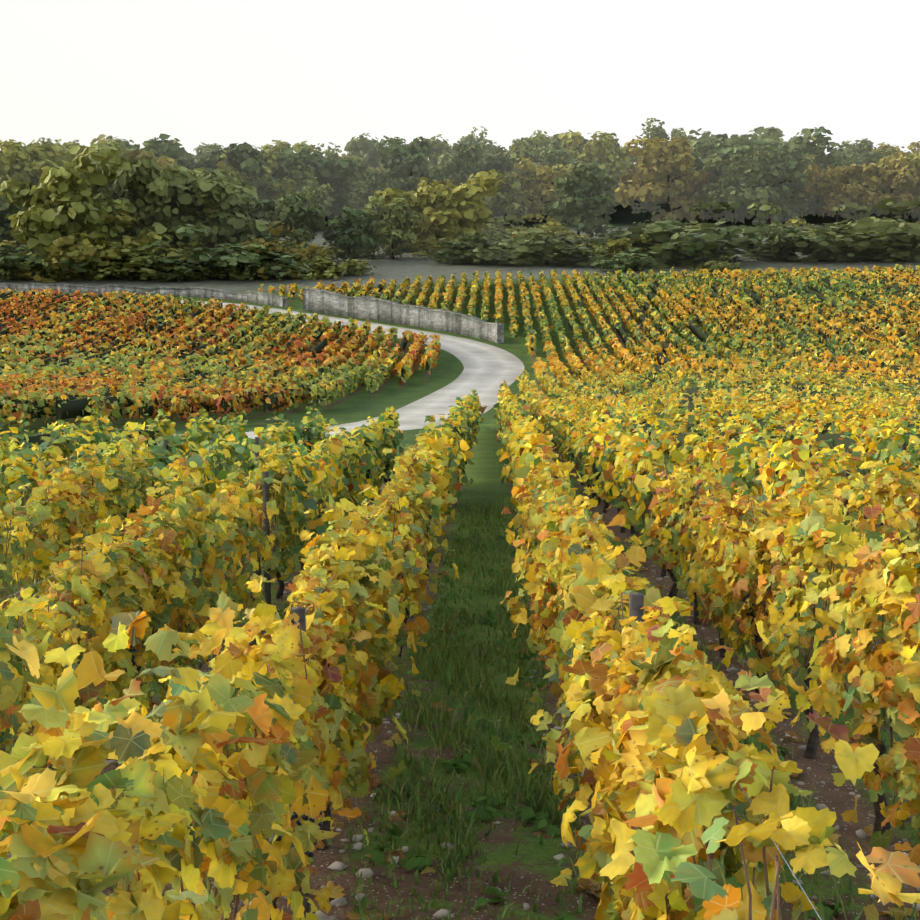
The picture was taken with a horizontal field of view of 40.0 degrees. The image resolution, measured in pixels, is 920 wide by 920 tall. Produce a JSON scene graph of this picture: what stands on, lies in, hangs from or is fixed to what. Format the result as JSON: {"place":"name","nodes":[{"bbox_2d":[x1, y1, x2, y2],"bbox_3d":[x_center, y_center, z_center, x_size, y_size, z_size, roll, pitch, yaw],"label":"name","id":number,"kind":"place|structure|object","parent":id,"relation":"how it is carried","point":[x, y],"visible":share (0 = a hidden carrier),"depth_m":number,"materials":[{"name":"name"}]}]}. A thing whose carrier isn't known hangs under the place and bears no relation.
{"place":"outdoors","nodes":[
{"label":"outdoors","id":0,"kind":"place"},
{"bbox_2d":[174,300,524,441],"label":"gravel road","id":1,"kind":"structure","parent":0,"point":[488,368],"depth_m":67.90,"materials":[{"name":"gravel"}]},
{"bbox_2d":[0,200,919,919],"bbox_3d":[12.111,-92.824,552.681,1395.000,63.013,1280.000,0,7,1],"label":"ground","id":2,"kind":"structure","parent":0,"point":[534,860],"depth_m":7.17,"materials":[{"name":"plant"}]},
{"bbox_2d":[0,190,20,250],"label":"tree","id":3,"kind":"object","parent":2,"relation":"on","point":[11,210],"visible":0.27,"depth_m":134.19,"materials":[{"name":"green plant"}]},
{"bbox_2d":[0,232,51,279],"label":"bush","id":4,"kind":"object","parent":2,"relation":"on","point":[11,260],"visible":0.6,"depth_m":119.48,"materials":[{"name":"green plant"}]},
{"bbox_2d":[0,244,56,279],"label":"bush","id":5,"kind":"object","parent":2,"relation":"on","point":[26,267],"visible":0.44,"depth_m":120.00,"materials":[{"name":"green plant"}]},
{"bbox_2d":[0,139,58,189],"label":"tree","id":6,"kind":"object","parent":2,"relation":"on","point":[21,165],"visible":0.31,"depth_m":174.80,"materials":[{"name":"green plant"}]},
{"bbox_2d":[20,228,105,282],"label":"bush","id":7,"kind":"object","parent":2,"relation":"on","point":[55,265],"visible":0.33,"depth_m":118.79,"materials":[{"name":"green plant"}]},
{"bbox_2d":[0,141,134,255],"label":"tree","id":8,"kind":"object","parent":2,"relation":"on","point":[53,200],"visible":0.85,"depth_m":120.33,"materials":[{"name":"green plant"}]},
{"bbox_2d":[35,230,120,281],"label":"bush","id":9,"kind":"object","parent":2,"relation":"on","point":[100,263],"visible":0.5,"depth_m":118.55,"materials":[{"name":"green plant"}]},
{"bbox_2d":[52,149,122,180],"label":"tree","id":10,"kind":"object","parent":2,"relation":"on","point":[58,162],"visible":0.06,"depth_m":178.87,"materials":[{"name":"green plant"}]},
{"bbox_2d":[43,231,152,279],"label":"bush","id":11,"kind":"object","parent":2,"relation":"on","point":[77,267],"visible":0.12,"depth_m":117.42,"materials":[{"name":"green plant"}]},
{"bbox_2d":[65,147,150,163],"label":"tree","id":12,"kind":"object","parent":2,"relation":"on","point":[127,155],"visible":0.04,"depth_m":187.18,"materials":[{"name":"green plant"}]},
{"bbox_2d":[53,139,172,162],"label":"tree","id":13,"kind":"object","parent":2,"relation":"on","point":[69,145],"depth_m":209.79,"materials":[{"name":"green plant"}]},
{"bbox_2d":[44,210,190,278],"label":"bush","id":14,"kind":"object","parent":2,"relation":"on","point":[124,219],"visible":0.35,"depth_m":119.16,"materials":[{"name":"green plant"}]},
{"bbox_2d":[80,156,191,251],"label":"tree","id":15,"kind":"object","parent":2,"relation":"on","point":[144,184],"visible":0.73,"depth_m":125.06,"materials":[{"name":"green plant"}]},
{"bbox_2d":[88,242,196,280],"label":"bush","id":16,"kind":"object","parent":2,"relation":"on","point":[136,258],"visible":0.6,"depth_m":118.33,"materials":[{"name":"green plant"}]},
{"bbox_2d":[0,283,287,306],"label":"stone wall","id":17,"kind":"structure","parent":2,"relation":"on","point":[258,297],"depth_m":107.22,"materials":[{"name":"stone"}]},
{"bbox_2d":[106,135,195,166],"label":"tree","id":18,"kind":"object","parent":2,"relation":"on","point":[145,144],"depth_m":218.43,"materials":[{"name":"green plant"}]},
{"bbox_2d":[131,148,176,175],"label":"tree","id":19,"kind":"object","parent":2,"relation":"on","point":[164,161],"visible":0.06,"depth_m":188.20,"materials":[{"name":"green plant"}]},
{"bbox_2d":[129,245,218,281],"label":"bush","id":20,"kind":"object","parent":2,"relation":"on","point":[176,273],"visible":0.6,"depth_m":118.06,"materials":[{"name":"green plant"}]},
{"bbox_2d":[168,248,219,280],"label":"bush","id":21,"kind":"object","parent":2,"relation":"on","point":[199,277],"visible":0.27,"depth_m":119.24,"materials":[{"name":"green plant"}]},
{"bbox_2d":[146,134,254,217],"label":"tree","id":22,"kind":"object","parent":2,"relation":"on","point":[170,149],"visible":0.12,"depth_m":216.77,"materials":[{"name":"green plant"}]},
{"bbox_2d":[154,164,269,251],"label":"tree","id":23,"kind":"object","parent":2,"relation":"on","point":[210,197],"visible":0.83,"depth_m":128.32,"materials":[{"name":"green plant"}]},
{"bbox_2d":[181,178,261,220],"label":"tree","id":24,"kind":"object","parent":2,"relation":"on","point":[257,208],"visible":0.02,"depth_m":136.95,"materials":[{"name":"green plant"}]},
{"bbox_2d":[194,242,274,278],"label":"bush","id":25,"kind":"object","parent":2,"relation":"on","point":[234,270],"visible":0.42,"depth_m":119.32,"materials":[{"name":"green plant"}]},
{"bbox_2d":[201,199,269,249],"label":"tree","id":26,"kind":"object","parent":2,"relation":"on","point":[257,233],"visible":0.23,"depth_m":131.59,"materials":[{"name":"green plant"}]},
{"bbox_2d":[201,142,301,216],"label":"tree","id":27,"kind":"object","parent":2,"relation":"on","point":[249,158],"visible":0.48,"depth_m":206.90,"materials":[{"name":"green plant"}]},
{"bbox_2d":[213,150,291,224],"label":"tree","id":28,"kind":"object","parent":2,"relation":"on","point":[273,163],"visible":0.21,"depth_m":209.34,"materials":[{"name":"green plant"}]},
{"bbox_2d":[168,224,338,279],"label":"bush","id":29,"kind":"object","parent":2,"relation":"on","point":[247,259],"visible":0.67,"depth_m":118.34,"materials":[{"name":"green plant"}]},
{"bbox_2d":[219,236,312,279],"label":"bush","id":30,"kind":"object","parent":2,"relation":"on","point":[247,275],"visible":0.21,"depth_m":120.14,"materials":[{"name":"green plant"}]},
{"bbox_2d":[228,221,329,279],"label":"bush","id":31,"kind":"object","parent":2,"relation":"on","point":[315,248],"visible":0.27,"depth_m":122.22,"materials":[{"name":"green plant"}]},
{"bbox_2d":[257,139,316,172],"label":"tree","id":32,"kind":"object","parent":2,"relation":"on","point":[271,149],"visible":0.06,"depth_m":240.47,"materials":[{"name":"green plant"}]},
{"bbox_2d":[262,186,325,247],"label":"tree","id":33,"kind":"object","parent":2,"relation":"on","point":[290,212],"visible":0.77,"depth_m":142.11,"materials":[{"name":"green plant"}]},
{"bbox_2d":[270,236,339,259],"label":"bush","id":34,"kind":"object","parent":2,"relation":"on","point":[286,245],"visible":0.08,"depth_m":128.38,"materials":[{"name":"green plant"}]},
{"bbox_2d":[278,171,333,220],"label":"tree","id":35,"kind":"object","parent":2,"relation":"on","point":[324,187],"visible":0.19,"depth_m":211.94,"materials":[{"name":"green plant"}]},
{"bbox_2d":[283,152,334,215],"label":"tree","id":36,"kind":"object","parent":2,"relation":"on","point":[296,173],"visible":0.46,"depth_m":212.75,"materials":[{"name":"green plant"}]},
{"bbox_2d":[290,146,358,226],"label":"tree","id":37,"kind":"object","parent":2,"relation":"on","point":[333,174],"visible":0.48,"depth_m":217.16,"materials":[{"name":"green plant"}]},
{"bbox_2d":[289,246,368,279],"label":"bush","id":38,"kind":"object","parent":2,"relation":"on","point":[317,265],"visible":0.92,"depth_m":120.58,"materials":[{"name":"green plant"}]},
{"bbox_2d":[304,152,358,219],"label":"tree","id":39,"kind":"object","parent":2,"relation":"on","point":[335,158],"visible":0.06,"depth_m":224.49,"materials":[{"name":"green plant"}]},
{"bbox_2d":[323,149,374,186],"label":"tree","id":40,"kind":"object","parent":2,"relation":"on","point":[363,171],"visible":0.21,"depth_m":235.71,"materials":[{"name":"green plant"}]},
{"bbox_2d":[323,205,379,262],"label":"tree","id":41,"kind":"object","parent":2,"relation":"on","point":[348,237],"visible":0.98,"depth_m":138.67,"materials":[{"name":"green plant"}]},
{"bbox_2d":[342,180,372,213],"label":"tree","id":42,"kind":"object","parent":2,"relation":"on","point":[358,197],"visible":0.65,"depth_m":211.48,"materials":[{"name":"green plant"}]},
{"bbox_2d":[340,259,376,275],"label":"bush","id":43,"kind":"object","parent":2,"relation":"on","point":[359,271],"visible":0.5,"depth_m":123.83,"materials":[{"name":"green plant"}]},
{"bbox_2d":[344,133,409,171],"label":"tree","id":44,"kind":"object","parent":2,"relation":"on","point":[366,148],"visible":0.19,"depth_m":284.30,"materials":[{"name":"green plant"}]},
{"bbox_2d":[363,193,422,259],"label":"tree","id":45,"kind":"object","parent":2,"relation":"on","point":[392,236],"visible":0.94,"depth_m":142.20,"materials":[{"name":"green plant"}]},
{"bbox_2d":[367,176,419,212],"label":"tree","id":46,"kind":"object","parent":2,"relation":"on","point":[403,184],"visible":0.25,"depth_m":213.02,"materials":[{"name":"green plant"}]},
{"bbox_2d":[303,288,503,342],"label":"stone wall","id":47,"kind":"structure","parent":2,"relation":"on","point":[340,304],"depth_m":91.06,"materials":[{"name":"stone"}]},
{"bbox_2d":[365,136,448,216],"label":"tree","id":48,"kind":"object","parent":2,"relation":"on","point":[396,159],"visible":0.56,"depth_m":218.78,"materials":[{"name":"green plant"}]},
{"bbox_2d":[409,227,462,255],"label":"bush","id":49,"kind":"object","parent":2,"relation":"on","point":[432,240],"visible":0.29,"depth_m":146.88,"materials":[{"name":"green plant"}]},
{"bbox_2d":[376,169,504,250],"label":"tree","id":50,"kind":"object","parent":2,"relation":"on","point":[439,205],"visible":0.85,"depth_m":150.30,"materials":[{"name":"green plant"}]},
{"bbox_2d":[417,134,482,170],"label":"tree","id":51,"kind":"object","parent":2,"relation":"on","point":[439,148],"visible":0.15,"depth_m":274.70,"materials":[{"name":"green plant"}]},
{"bbox_2d":[0,427,919,919],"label":"vine leaves","id":52,"kind":"object","parent":2,"relation":"on","point":[662,779],"visible":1,"depth_m":3.84,"materials":[{"name":"yellow plant"}]},
{"bbox_2d":[0,390,919,575],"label":"vine leaves","id":53,"kind":"object","parent":2,"relation":"on","point":[522,453],"visible":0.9,"depth_m":13.55,"materials":[{"name":"plant"}]},
{"bbox_2d":[0,264,919,386],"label":"vine leaves","id":54,"kind":"object","parent":2,"relation":"on","point":[392,366],"visible":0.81,"depth_m":84.09,"materials":[{"name":"plant"}]},
{"bbox_2d":[0,363,919,431],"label":"vine leaves","id":55,"kind":"object","parent":2,"relation":"on","point":[213,385],"visible":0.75,"depth_m":46.56,"materials":[{"name":"yellow plant"}]},
{"bbox_2d":[0,269,919,919],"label":"vine","id":56,"kind":"object","parent":2,"relation":"on","point":[74,407],"depth_m":72.83,"materials":[{"name":"plant"}]},
{"bbox_2d":[1,407,919,919],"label":"trellis wires","id":57,"kind":"object","parent":2,"relation":"on","point":[583,611],"visible":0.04,"depth_m":4.69,"materials":[{"name":"grey"}]},
{"bbox_2d":[1,438,919,919],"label":"vine canes","id":58,"kind":"object","parent":2,"relation":"on","point":[709,856],"visible":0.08,"depth_m":4.90,"materials":[{"name":"wood"}]},
{"bbox_2d":[125,547,798,857],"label":"grape bunches","id":59,"kind":"object","parent":2,"relation":"on","point":[305,818],"visible":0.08,"depth_m":3.08,"materials":[{"name":"black"}]},
{"bbox_2d":[8,550,919,919],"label":"limestone chips","id":60,"kind":"object","parent":2,"relation":"on","point":[364,872],"visible":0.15,"depth_m":4.54,"materials":[{"name":"stone"}]},
{"bbox_2d":[9,498,919,919],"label":"grass","id":61,"kind":"structure","parent":2,"relation":"on","point":[537,786],"depth_m":5.64,"materials":[{"name":"plant"}]},
{"bbox_2d":[424,231,511,264],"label":"bush","id":62,"kind":"object","parent":2,"relation":"on","point":[463,251],"visible":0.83,"depth_m":135.51,"materials":[{"name":"green plant"}]},
{"bbox_2d":[453,127,493,150],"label":"tree","id":63,"kind":"object","parent":2,"relation":"on","point":[482,140],"visible":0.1,"depth_m":310.70,"materials":[{"name":"green plant"}]},
{"bbox_2d":[441,139,513,219],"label":"tree","id":64,"kind":"object","parent":2,"relation":"on","point":[469,162],"visible":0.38,"depth_m":226.16,"materials":[{"name":"green plant"}]},
{"bbox_2d":[75,405,905,919],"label":"vine posts","id":65,"kind":"object","parent":2,"relation":"on","point":[635,603],"visible":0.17,"depth_m":8.68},
{"bbox_2d":[87,539,918,919],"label":"fallen leaves","id":66,"kind":"object","parent":2,"relation":"on","point":[593,887],"visible":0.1,"depth_m":4.75,"materials":[{"name":"yellow plant"}]},
{"bbox_2d":[480,172,529,220],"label":"tree","id":67,"kind":"object","parent":2,"relation":"on","point":[510,187],"visible":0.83,"depth_m":223.96,"materials":[{"name":"green plant"}]},
{"bbox_2d":[494,130,553,210],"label":"tree","id":68,"kind":"object","parent":2,"relation":"on","point":[519,148],"visible":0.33,"depth_m":257.25,"materials":[{"name":"green plant"}]},
{"bbox_2d":[472,214,603,265],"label":"bush","id":69,"kind":"object","parent":2,"relation":"on","point":[525,251],"visible":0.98,"depth_m":133.04,"materials":[{"name":"green plant"}]},
{"bbox_2d":[511,158,566,224],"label":"tree","id":70,"kind":"object","parent":2,"relation":"on","point":[541,180],"visible":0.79,"depth_m":225.73,"materials":[{"name":"green plant"}]},
{"bbox_2d":[251,532,841,919],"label":"weeds","id":71,"kind":"object","parent":2,"relation":"on","point":[423,862],"visible":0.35,"depth_m":4.82,"materials":[{"name":"plant"}]},
{"bbox_2d":[506,213,588,245],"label":"bush","id":72,"kind":"object","parent":2,"relation":"on","point":[565,231],"visible":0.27,"depth_m":162.11,"materials":[{"name":"green plant"}]},
{"bbox_2d":[529,147,578,199],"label":"tree","id":73,"kind":"object","parent":2,"relation":"on","point":[550,160],"visible":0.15,"depth_m":237.56,"materials":[{"name":"green plant"}]},
{"bbox_2d":[540,133,577,162],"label":"tree","id":74,"kind":"object","parent":2,"relation":"on","point":[555,144],"visible":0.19,"depth_m":267.27,"materials":[{"name":"green plant"}]},
{"bbox_2d":[541,161,615,237],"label":"tree","id":75,"kind":"object","parent":2,"relation":"on","point":[580,204],"visible":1,"depth_m":176.32,"materials":[{"name":"green plant"}]},
{"bbox_2d":[557,129,634,167],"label":"tree","id":76,"kind":"object","parent":2,"relation":"on","point":[600,152],"visible":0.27,"depth_m":253.74,"materials":[{"name":"green plant"}]},
{"bbox_2d":[597,156,638,218],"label":"tree","id":77,"kind":"object","parent":2,"relation":"on","point":[610,171],"visible":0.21,"depth_m":237.88,"materials":[{"name":"green plant"}]},
{"bbox_2d":[577,233,665,266],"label":"bush","id":78,"kind":"object","parent":2,"relation":"on","point":[623,245],"visible":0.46,"depth_m":131.04,"materials":[{"name":"green plant"}]},
{"bbox_2d":[590,247,653,271],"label":"bush","id":79,"kind":"object","parent":2,"relation":"on","point":[617,260],"visible":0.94,"depth_m":125.21,"materials":[{"name":"green plant"}]},
{"bbox_2d":[630,198,660,219],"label":"tree","id":80,"kind":"object","parent":2,"relation":"on","point":[649,208],"visible":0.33,"depth_m":235.40,"materials":[{"name":"green plant"}]},
{"bbox_2d":[631,118,686,162],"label":"tree","id":81,"kind":"object","parent":2,"relation":"on","point":[658,131],"visible":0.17,"depth_m":278.99,"materials":[{"name":"green plant"}]},
{"bbox_2d":[612,136,713,221],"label":"tree","id":82,"kind":"object","parent":2,"relation":"on","point":[658,160],"visible":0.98,"depth_m":220.88,"materials":[{"name":"green plant"}]},
{"bbox_2d":[586,197,771,268],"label":"bush","id":83,"kind":"object","parent":2,"relation":"on","point":[682,245],"visible":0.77,"depth_m":130.61,"materials":[{"name":"green plant"}]},
{"bbox_2d":[661,152,721,222],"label":"tree","id":84,"kind":"object","parent":2,"relation":"on","point":[698,164],"visible":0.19,"depth_m":223.81,"materials":[{"name":"green plant"}]},
{"bbox_2d":[672,138,734,219],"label":"tree","id":85,"kind":"object","parent":2,"relation":"on","point":[701,150],"visible":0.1,"depth_m":234.31,"materials":[{"name":"green plant"}]},
{"bbox_2d":[667,238,756,261],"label":"bush","id":86,"kind":"object","parent":2,"relation":"on","point":[733,250],"visible":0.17,"depth_m":136.47,"materials":[{"name":"green plant"}]},
{"bbox_2d":[688,254,740,273],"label":"bush","id":87,"kind":"object","parent":2,"relation":"on","point":[713,265],"visible":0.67,"depth_m":123.07,"materials":[{"name":"green plant"}]},
{"bbox_2d":[698,153,734,222],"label":"tree","id":88,"kind":"object","parent":2,"relation":"on","point":[721,214],"visible":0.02,"depth_m":228.59,"materials":[{"name":"green plant"}]},
{"bbox_2d":[694,155,762,224],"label":"tree","id":89,"kind":"object","parent":2,"relation":"on","point":[740,213],"visible":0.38,"depth_m":221.14,"materials":[{"name":"green plant"}]},
{"bbox_2d":[684,127,785,147],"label":"tree","id":90,"kind":"object","parent":2,"relation":"on","point":[775,134],"visible":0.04,"depth_m":253.16,"materials":[{"name":"green plant"}]},
{"bbox_2d":[707,133,804,212],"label":"tree","id":91,"kind":"object","parent":2,"relation":"on","point":[758,142],"visible":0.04,"depth_m":231.25,"materials":[{"name":"green plant"}]},
{"bbox_2d":[716,143,808,224],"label":"tree","id":92,"kind":"object","parent":2,"relation":"on","point":[766,165],"visible":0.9,"depth_m":215.26,"materials":[{"name":"green plant"}]},
{"bbox_2d":[753,126,832,212],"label":"tree","id":93,"kind":"object","parent":2,"relation":"on","point":[802,144],"visible":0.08,"depth_m":236.76,"materials":[{"name":"green plant"}]},
{"bbox_2d":[739,202,859,260],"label":"bush","id":94,"kind":"object","parent":2,"relation":"on","point":[776,245],"visible":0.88,"depth_m":135.52,"materials":[{"name":"green plant"}]},
{"bbox_2d":[787,174,813,217],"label":"tree","id":95,"kind":"object","parent":2,"relation":"on","point":[805,200],"visible":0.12,"depth_m":220.80,"materials":[{"name":"green plant"}]},
{"bbox_2d":[798,166,828,222],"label":"tree","id":96,"kind":"object","parent":2,"relation":"on","point":[816,205],"visible":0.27,"depth_m":226.57,"materials":[{"name":"green plant"}]},
{"bbox_2d":[801,163,881,225],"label":"tree","id":97,"kind":"object","parent":2,"relation":"on","point":[835,185],"visible":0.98,"depth_m":217.14,"materials":[{"name":"green plant"}]},
{"bbox_2d":[779,199,919,261],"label":"bush","id":98,"kind":"object","parent":2,"relation":"on","point":[882,230],"visible":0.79,"depth_m":134.34,"materials":[{"name":"green plant"}]},
{"bbox_2d":[809,142,894,215],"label":"tree","id":99,"kind":"object","parent":2,"relation":"on","point":[832,158],"visible":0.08,"depth_m":235.92,"materials":[{"name":"green plant"}]},
{"bbox_2d":[836,138,875,162],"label":"tree","id":100,"kind":"object","parent":2,"relation":"on","point":[866,144],"visible":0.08,"depth_m":270.11,"materials":[{"name":"green plant"}]},
{"bbox_2d":[801,201,919,260],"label":"bush","id":101,"kind":"object","parent":2,"relation":"on","point":[892,238],"visible":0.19,"depth_m":138.11,"materials":[{"name":"green plant"}]},
{"bbox_2d":[838,161,894,221],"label":"tree","id":102,"kind":"object","parent":2,"relation":"on","point":[861,179],"visible":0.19,"depth_m":225.01,"materials":[{"name":"green plant"}]},
{"bbox_2d":[854,151,919,218],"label":"tree","id":103,"kind":"object","parent":2,"relation":"on","point":[898,182],"visible":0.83,"depth_m":218.68,"materials":[{"name":"green plant"}]},
{"bbox_2d":[873,152,919,219],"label":"tree","id":104,"kind":"object","parent":2,"relation":"on","point":[916,157],"visible":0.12,"depth_m":220.54,"materials":[{"name":"green plant"}]},
{"bbox_2d":[876,141,919,162],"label":"tree","id":105,"kind":"object","parent":2,"relation":"on","point":[913,145],"visible":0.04,"depth_m":283.49,"materials":[{"name":"green plant"}]},
{"bbox_2d":[0,0,919,163],"label":"sky","id":106,"kind":"structure","parent":0,"point":[256,73],"materials":[{"name":"white"}]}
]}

